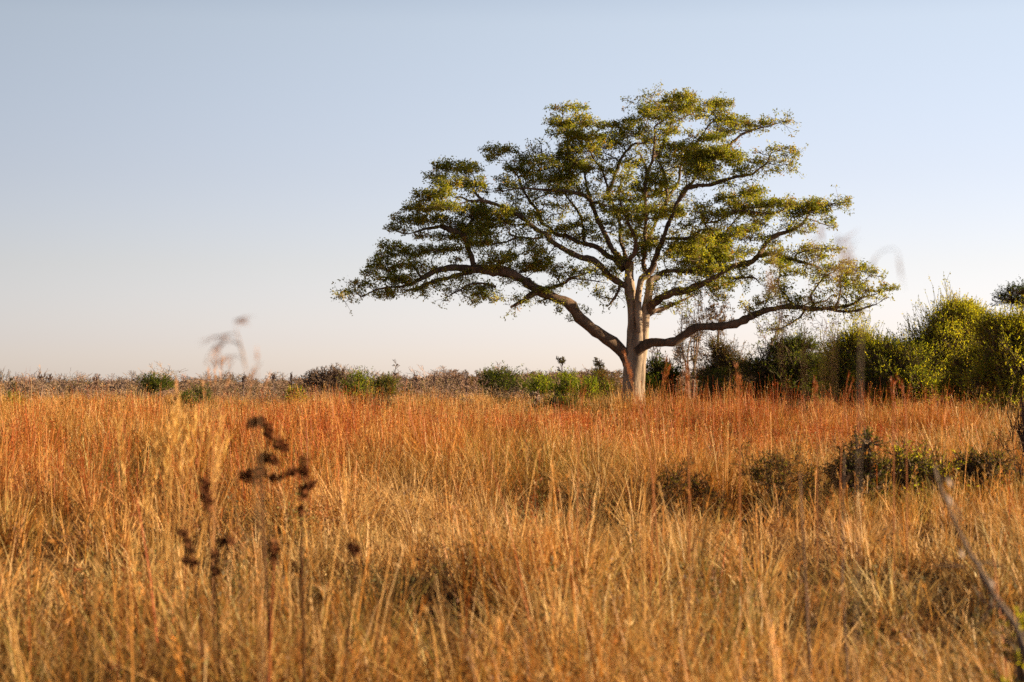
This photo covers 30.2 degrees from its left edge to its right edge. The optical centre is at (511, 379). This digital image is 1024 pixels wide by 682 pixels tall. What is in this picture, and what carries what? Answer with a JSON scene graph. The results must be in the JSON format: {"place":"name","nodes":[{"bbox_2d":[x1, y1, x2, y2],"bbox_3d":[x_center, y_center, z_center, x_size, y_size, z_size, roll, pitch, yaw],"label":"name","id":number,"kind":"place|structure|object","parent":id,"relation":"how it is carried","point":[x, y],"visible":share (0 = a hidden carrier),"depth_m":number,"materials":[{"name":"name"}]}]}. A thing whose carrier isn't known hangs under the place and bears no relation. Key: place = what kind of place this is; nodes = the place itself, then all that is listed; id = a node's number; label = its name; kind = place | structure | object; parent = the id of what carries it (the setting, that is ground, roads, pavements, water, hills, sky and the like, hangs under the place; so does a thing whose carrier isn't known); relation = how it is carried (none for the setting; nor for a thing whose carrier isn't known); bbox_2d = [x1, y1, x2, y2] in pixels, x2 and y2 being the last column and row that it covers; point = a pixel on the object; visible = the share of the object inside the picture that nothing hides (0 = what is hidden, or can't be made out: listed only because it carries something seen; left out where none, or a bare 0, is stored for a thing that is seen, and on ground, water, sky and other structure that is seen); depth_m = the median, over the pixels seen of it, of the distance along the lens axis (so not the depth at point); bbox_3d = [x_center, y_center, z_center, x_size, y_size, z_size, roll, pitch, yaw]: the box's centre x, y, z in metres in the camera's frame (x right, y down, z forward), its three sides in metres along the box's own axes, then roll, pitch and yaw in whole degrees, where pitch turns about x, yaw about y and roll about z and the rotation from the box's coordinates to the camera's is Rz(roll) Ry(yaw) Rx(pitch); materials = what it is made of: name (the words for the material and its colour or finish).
{"place":"outdoors","nodes":[
{"label":"outdoors","id":0,"kind":"place"},
{"bbox_2d":[0,376,19,396],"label":"thorn tree","id":1,"kind":"object","parent":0,"point":[13,383],"visible":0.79,"depth_m":120.28,"materials":[{"name":"brown plant"}]},
{"bbox_2d":[57,378,66,396],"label":"thorn tree","id":2,"kind":"object","parent":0,"point":[64,385],"visible":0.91,"depth_m":190.03,"materials":[{"name":"plant"}]},
{"bbox_2d":[199,316,260,681],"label":"drooping grass","id":3,"kind":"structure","parent":0,"point":[242,319],"depth_m":5.12,"materials":[{"name":"beige plant"}]},
{"bbox_2d":[270,373,276,390],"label":"thorn tree","id":4,"kind":"object","parent":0,"point":[273,379],"visible":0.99,"depth_m":190.04,"materials":[{"name":"brown plant"}]},
{"bbox_2d":[288,373,296,387],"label":"thorn tree","id":5,"kind":"object","parent":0,"point":[290,378],"visible":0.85,"depth_m":159.75,"materials":[{"name":"brown plant"}]},
{"bbox_2d":[0,376,1023,681],"bbox_3d":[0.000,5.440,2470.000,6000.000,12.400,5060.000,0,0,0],"label":"ground","id":6,"kind":"structure","parent":0,"point":[432,605],"depth_m":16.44,"materials":[{"name":"brown plant"}]},
{"bbox_2d":[2,389,27,408],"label":"green bush","id":7,"kind":"object","parent":6,"relation":"on","point":[9,394],"visible":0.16,"depth_m":84.89,"materials":[{"name":"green plant"}]},
{"bbox_2d":[37,370,52,399],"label":"thorn tree","id":8,"kind":"object","parent":6,"relation":"on","point":[49,378],"visible":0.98,"depth_m":164.99,"materials":[{"name":"brown plant"}]},
{"bbox_2d":[88,374,101,398],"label":"thorn tree","id":9,"kind":"object","parent":6,"relation":"on","point":[95,384],"visible":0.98,"depth_m":169.94,"materials":[{"name":"plant"}]},
{"bbox_2d":[109,378,125,395],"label":"thorn tree","id":10,"kind":"object","parent":6,"relation":"on","point":[117,387],"visible":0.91,"depth_m":185.02,"materials":[{"name":"plant"}]},
{"bbox_2d":[135,372,175,399],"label":"bush","id":11,"kind":"object","parent":6,"relation":"on","point":[153,382],"visible":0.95,"depth_m":139.65,"materials":[{"name":"green plant"}]},
{"bbox_2d":[108,384,235,643],"bbox_3d":[-2.441,0.957,13.458,0.935,1.926,0.588,0,0,-31],"label":"tall grass tuft","id":12,"kind":"object","parent":6,"relation":"on","point":[156,468],"visible":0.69,"depth_m":13.49,"materials":[{"name":"beige plant"}]},
{"bbox_2d":[168,390,200,411],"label":"green bush","id":13,"kind":"object","parent":6,"relation":"on","point":[184,397],"visible":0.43,"depth_m":84.81,"materials":[{"name":"green plant"}]},
{"bbox_2d":[177,527,204,681],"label":"dried seed plant","id":14,"kind":"object","parent":6,"relation":"on","point":[186,560],"visible":1,"depth_m":8.60,"materials":[{"name":"brown plant"}]},
{"bbox_2d":[183,380,218,405],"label":"green bush","id":15,"kind":"object","parent":6,"relation":"on","point":[200,390],"visible":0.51,"depth_m":99.89,"materials":[{"name":"green plant"}]},
{"bbox_2d":[197,476,215,681],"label":"dried seed plant","id":16,"kind":"object","parent":6,"relation":"on","point":[205,496],"visible":0.98,"depth_m":9.20,"materials":[{"name":"brown plant"}]},
{"bbox_2d":[174,353,270,661],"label":"golden grass heads","id":17,"kind":"object","parent":6,"relation":"on","point":[209,380],"visible":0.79,"depth_m":12.06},
{"bbox_2d":[210,536,234,681],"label":"dried seed plant","id":18,"kind":"object","parent":6,"relation":"on","point":[229,540],"visible":1,"depth_m":8.50,"materials":[{"name":"brown plant"}]},
{"bbox_2d":[241,373,245,391],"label":"thorn tree","id":19,"kind":"object","parent":6,"relation":"on","point":[243,381],"visible":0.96,"depth_m":180.29,"materials":[{"name":"brown plant"}]},
{"bbox_2d":[246,348,265,681],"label":"drooping grass","id":20,"kind":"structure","parent":6,"relation":"on","point":[252,372],"depth_m":5.30,"materials":[{"name":"beige plant"}]},
{"bbox_2d":[238,414,300,681],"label":"dried seed plant","id":21,"kind":"object","parent":6,"relation":"on","point":[281,444],"visible":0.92,"depth_m":8.99,"materials":[{"name":"brown plant"}]},
{"bbox_2d":[267,537,281,681],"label":"dried seed plant","id":22,"kind":"object","parent":6,"relation":"on","point":[274,549],"visible":0.99,"depth_m":8.49,"materials":[{"name":"brown plant"}]},
{"bbox_2d":[281,384,312,404],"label":"green bush","id":23,"kind":"object","parent":6,"relation":"on","point":[292,389],"visible":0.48,"depth_m":109.80,"materials":[{"name":"green plant"}]},
{"bbox_2d":[296,453,318,681],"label":"dried seed plant","id":24,"kind":"object","parent":6,"relation":"on","point":[307,487],"visible":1,"depth_m":8.70,"materials":[{"name":"brown plant"}]},
{"bbox_2d":[297,363,352,398],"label":"grey bush","id":25,"kind":"object","parent":6,"relation":"on","point":[319,378],"visible":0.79,"depth_m":149.54,"materials":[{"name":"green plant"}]},
{"bbox_2d":[343,538,361,681],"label":"dried seed plant","id":26,"kind":"object","parent":6,"relation":"on","point":[354,549],"visible":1,"depth_m":8.30,"materials":[{"name":"brown plant"}]},
{"bbox_2d":[336,366,378,399],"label":"green bush","id":27,"kind":"object","parent":6,"relation":"on","point":[359,380],"visible":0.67,"depth_m":139.65,"materials":[{"name":"green plant"}]},
{"bbox_2d":[339,386,402,413],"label":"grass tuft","id":28,"kind":"object","parent":6,"relation":"on","point":[380,394],"visible":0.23,"depth_m":71.84,"materials":[{"name":"orange plant"}]},
{"bbox_2d":[0,362,753,409],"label":"distant scrub","id":29,"kind":"object","parent":6,"relation":"on","point":[451,377],"visible":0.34,"depth_m":286.53,"materials":[{"name":"plant"}]},
{"bbox_2d":[367,371,403,399],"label":"green bush","id":30,"kind":"object","parent":6,"relation":"on","point":[389,382],"visible":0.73,"depth_m":141.55,"materials":[{"name":"green plant"}]},
{"bbox_2d":[383,360,399,377],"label":"thorn tree","id":31,"kind":"object","parent":6,"relation":"on","point":[395,374],"visible":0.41,"depth_m":146.38,"materials":[{"name":"grey plant"}]},
{"bbox_2d":[413,371,419,393],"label":"thorn tree","id":32,"kind":"object","parent":6,"relation":"on","point":[416,379],"visible":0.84,"depth_m":200.12,"materials":[{"name":"brown plant"}]},
{"bbox_2d":[429,372,439,387],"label":"thorn tree","id":33,"kind":"object","parent":6,"relation":"on","point":[433,377],"visible":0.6,"depth_m":230.00,"materials":[{"name":"brown plant"}]},
{"bbox_2d":[456,369,469,391],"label":"thorn tree","id":34,"kind":"object","parent":6,"relation":"on","point":[466,372],"visible":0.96,"depth_m":190.06,"materials":[{"name":"brown plant"}]},
{"bbox_2d":[467,360,535,399],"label":"green bush","id":35,"kind":"object","parent":6,"relation":"on","point":[500,378],"visible":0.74,"depth_m":189.31,"materials":[{"name":"green plant"}]},
{"bbox_2d":[0,373,1023,681],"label":"red grass","id":36,"kind":"structure","parent":6,"relation":"on","point":[340,423],"depth_m":36.45,"materials":[{"name":"plant"}]},
{"bbox_2d":[526,388,544,410],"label":"dead branches","id":37,"kind":"object","parent":6,"relation":"on","point":[538,399],"visible":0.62,"depth_m":81.89,"materials":[{"name":"plant"}]},
{"bbox_2d":[524,369,556,400],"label":"bright bush","id":38,"kind":"object","parent":6,"relation":"on","point":[540,382],"visible":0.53,"depth_m":121.81,"materials":[{"name":"green plant"}]},
{"bbox_2d":[529,387,587,413],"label":"olive shrub","id":39,"kind":"object","parent":6,"relation":"on","point":[561,399],"visible":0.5,"depth_m":75.68,"materials":[{"name":"green plant"}]},
{"bbox_2d":[556,356,566,383],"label":"umbrella tree","id":40,"kind":"object","parent":6,"relation":"on","point":[559,360],"visible":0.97,"depth_m":330.22,"materials":[{"name":"green plant"}]},
{"bbox_2d":[543,365,583,402],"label":"bright bush","id":41,"kind":"object","parent":6,"relation":"on","point":[568,385],"visible":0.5,"depth_m":119.58,"materials":[{"name":"green plant"}]},
{"bbox_2d":[576,376,586,580],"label":"russet stalk","id":42,"kind":"object","parent":6,"relation":"on","point":[578,476],"visible":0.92,"depth_m":14.94,"materials":[{"name":"brown plant"}]},
{"bbox_2d":[574,371,602,400],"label":"bright bush","id":43,"kind":"object","parent":6,"relation":"on","point":[592,386],"visible":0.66,"depth_m":117.74,"materials":[{"name":"green plant"}]},
{"bbox_2d":[592,357,604,374],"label":"umbrella tree","id":44,"kind":"object","parent":6,"relation":"on","point":[599,364],"visible":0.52,"depth_m":328.70,"materials":[{"name":"green plant"}]},
{"bbox_2d":[576,364,621,395],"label":"bush","id":45,"kind":"object","parent":6,"relation":"on","point":[601,373],"visible":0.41,"depth_m":209.38,"materials":[{"name":"green plant"}]},
{"bbox_2d":[597,377,614,399],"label":"bright bush","id":46,"kind":"object","parent":6,"relation":"on","point":[605,389],"visible":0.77,"depth_m":111.91,"materials":[{"name":"green plant"}]},
{"bbox_2d":[330,82,900,406],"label":"spreading tree","id":47,"kind":"object","parent":6,"relation":"on","point":[693,250],"visible":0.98,"depth_m":74.33,"materials":[{"name":"green plant"}]},
{"bbox_2d":[622,351,662,631],"bbox_3d":[0.955,0.841,13.910,0.308,2.151,0.162,0,0,0],"label":"russet stalk","id":48,"kind":"object","parent":6,"relation":"on","point":[630,369],"visible":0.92,"depth_m":13.88,"materials":[{"name":"brown plant"}]},
{"bbox_2d":[649,356,670,620],"bbox_3d":[1.122,0.858,14.420,0.168,2.117,0.212,0,0,10],"label":"russet stalk","id":49,"kind":"object","parent":6,"relation":"on","point":[666,358],"visible":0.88,"depth_m":14.33,"materials":[{"name":"brown plant"}]},
{"bbox_2d":[645,370,676,406],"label":"green bush","id":50,"kind":"object","parent":6,"relation":"on","point":[651,381],"visible":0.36,"depth_m":77.81,"materials":[{"name":"green plant"}]},
{"bbox_2d":[646,347,676,384],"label":"thorn bush","id":51,"kind":"object","parent":6,"relation":"on","point":[657,351],"visible":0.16,"depth_m":99.98,"materials":[{"name":"grey plant"}]},
{"bbox_2d":[645,351,688,402],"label":"green bush","id":52,"kind":"object","parent":6,"relation":"on","point":[656,365],"visible":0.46,"depth_m":89.65,"materials":[{"name":"green plant"}]},
{"bbox_2d":[682,362,690,632],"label":"russet stalk","id":53,"kind":"object","parent":6,"relation":"on","point":[686,376],"visible":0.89,"depth_m":13.99,"materials":[{"name":"brown plant"}]},
{"bbox_2d":[648,449,730,525],"bbox_3d":[2.221,1.403,23.986,1.092,1.047,0.832,0,0,0],"label":"thicket","id":54,"kind":"object","parent":6,"relation":"on","point":[676,478],"visible":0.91,"depth_m":23.97,"materials":[{"name":"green plant"}]},
{"bbox_2d":[672,288,715,400],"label":"thorn tree","id":55,"kind":"object","parent":6,"relation":"on","point":[680,350],"visible":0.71,"depth_m":105.93,"materials":[{"name":"green plant"}]},
{"bbox_2d":[687,289,734,360],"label":"thorn tree","id":56,"kind":"object","parent":6,"relation":"on","point":[711,309],"visible":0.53,"depth_m":112.15,"materials":[{"name":"brown plant"}]},
{"bbox_2d":[691,359,734,405],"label":"green bush","id":57,"kind":"object","parent":6,"relation":"on","point":[713,381],"visible":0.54,"depth_m":79.95,"materials":[{"name":"green plant"}]},
{"bbox_2d":[688,333,765,403],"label":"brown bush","id":58,"kind":"object","parent":6,"relation":"on","point":[721,356],"visible":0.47,"depth_m":89.70,"materials":[{"name":"green plant"}]},
{"bbox_2d":[734,364,742,650],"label":"russet stalk","id":59,"kind":"object","parent":6,"relation":"on","point":[737,389],"visible":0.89,"depth_m":12.94,"materials":[{"name":"brown plant"}]},
{"bbox_2d":[755,289,794,402],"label":"thorn tree","id":60,"kind":"object","parent":6,"relation":"on","point":[780,325],"visible":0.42,"depth_m":114.08,"materials":[{"name":"green plant"}]},
{"bbox_2d":[731,320,825,409],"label":"dark bush","id":61,"kind":"object","parent":6,"relation":"on","point":[797,363],"visible":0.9,"depth_m":85.31,"materials":[{"name":"green plant"}]},
{"bbox_2d":[729,439,833,521],"bbox_3d":[3.510,1.313,24.469,1.197,1.173,1.580,0,0,40],"label":"thicket","id":62,"kind":"object","parent":6,"relation":"on","point":[779,460],"visible":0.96,"depth_m":24.34,"materials":[{"name":"green plant"}]},
{"bbox_2d":[771,472,811,681],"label":"dry stem","id":63,"kind":"object","parent":6,"relation":"on","point":[807,624],"visible":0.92,"depth_m":9.00,"materials":[{"name":"brown plant"}]},
{"bbox_2d":[813,376,818,578],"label":"russet stalk","id":64,"kind":"object","parent":6,"relation":"on","point":[814,384],"visible":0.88,"depth_m":17.04,"materials":[{"name":"brown plant"}]},
{"bbox_2d":[798,294,843,402],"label":"thorn tree","id":65,"kind":"object","parent":6,"relation":"on","point":[822,328],"visible":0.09,"depth_m":118.75,"materials":[{"name":"green plant"}]},
{"bbox_2d":[837,372,854,580],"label":"russet stalk","id":66,"kind":"object","parent":6,"relation":"on","point":[841,465],"visible":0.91,"depth_m":16.96,"materials":[{"name":"brown plant"}]},
{"bbox_2d":[809,303,888,411],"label":"feathery bush","id":67,"kind":"object","parent":6,"relation":"on","point":[835,371],"visible":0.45,"depth_m":79.48,"materials":[{"name":"green plant"}]},
{"bbox_2d":[841,452,857,681],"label":"dry stem","id":68,"kind":"object","parent":6,"relation":"on","point":[842,597],"visible":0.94,"depth_m":9.60,"materials":[{"name":"brown plant"}]},
{"bbox_2d":[818,425,895,507],"bbox_3d":[4.547,1.240,25.074,1.018,1.294,1.227,0,0,10],"label":"olive shrub","id":69,"kind":"object","parent":6,"relation":"on","point":[869,463],"visible":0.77,"depth_m":24.81,"materials":[{"name":"green plant"}]},
{"bbox_2d":[813,322,904,398],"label":"dark bush","id":70,"kind":"object","parent":6,"relation":"on","point":[838,337],"visible":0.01,"depth_m":97.38,"materials":[{"name":"green plant"}]},
{"bbox_2d":[856,248,903,681],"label":"drooping grass","id":71,"kind":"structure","parent":6,"relation":"on","point":[899,264],"depth_m":4.19,"materials":[{"name":"beige plant"}]},
{"bbox_2d":[828,323,950,414],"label":"feathery bush","id":72,"kind":"object","parent":6,"relation":"on","point":[883,364],"visible":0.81,"depth_m":75.44,"materials":[{"name":"green plant"}]},
{"bbox_2d":[890,376,895,586],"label":"russet stalk","id":73,"kind":"object","parent":6,"relation":"on","point":[893,482],"visible":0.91,"depth_m":16.05,"materials":[{"name":"brown plant"}]},
{"bbox_2d":[895,374,907,582],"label":"russet stalk","id":74,"kind":"object","parent":6,"relation":"on","point":[906,490],"visible":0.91,"depth_m":16.54,"materials":[{"name":"brown plant"}]},
{"bbox_2d":[872,435,978,507],"bbox_3d":[5.483,1.318,25.678,1.522,1.142,1.236,0,0,0],"label":"olive shrub","id":75,"kind":"object","parent":6,"relation":"on","point":[913,462],"visible":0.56,"depth_m":25.44,"materials":[{"name":"green plant"}]},
{"bbox_2d":[886,271,994,411],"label":"feathery bush","id":76,"kind":"object","parent":6,"relation":"on","point":[946,328],"visible":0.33,"depth_m":77.06,"materials":[{"name":"green plant"}]},
{"bbox_2d":[933,328,1000,413],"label":"feathery bush","id":77,"kind":"object","parent":6,"relation":"on","point":[956,371],"visible":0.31,"depth_m":71.50,"materials":[{"name":"green plant"}]},
{"bbox_2d":[937,430,1018,501],"bbox_3d":[6.396,1.290,26.010,1.216,1.199,1.074,0,0,-32],"label":"olive shrub","id":78,"kind":"object","parent":6,"relation":"on","point":[987,460],"visible":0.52,"depth_m":25.89,"materials":[{"name":"green plant"}]},
{"bbox_2d":[933,464,1023,654],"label":"dead branch","id":79,"kind":"object","parent":6,"relation":"on","point":[1005,610],"visible":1,"depth_m":6.20,"materials":[{"name":"grey wood"}]},
{"bbox_2d":[951,292,1023,420],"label":"feathery bush","id":80,"kind":"object","parent":6,"relation":"on","point":[1000,370],"visible":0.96,"depth_m":65.48,"materials":[{"name":"green plant"}]},
{"bbox_2d":[981,606,1023,681],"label":"shrub","id":81,"kind":"object","parent":6,"relation":"on","point":[1017,660],"visible":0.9,"depth_m":7.39,"materials":[{"name":"green plant"}]},
{"bbox_2d":[990,277,1023,314],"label":"dark tree","id":82,"kind":"object","parent":6,"relation":"on","point":[1018,289],"visible":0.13,"depth_m":121.49,"materials":[{"name":"green plant"}]},
{"bbox_2d":[994,389,1023,494],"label":"dark thicket","id":83,"kind":"object","parent":6,"relation":"on","point":[1020,434],"visible":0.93,"depth_m":27.05,"materials":[{"name":"brown plant"}]},
{"bbox_2d":[0,0,1023,382],"label":"sky","id":84,"kind":"structure","parent":0,"point":[173,172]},
{"bbox_2d":[761,220,859,681],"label":"drooping grass","id":85,"kind":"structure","parent":0,"point":[769,281],"depth_m":4.60,"materials":[{"name":"beige plant"}]}
]}

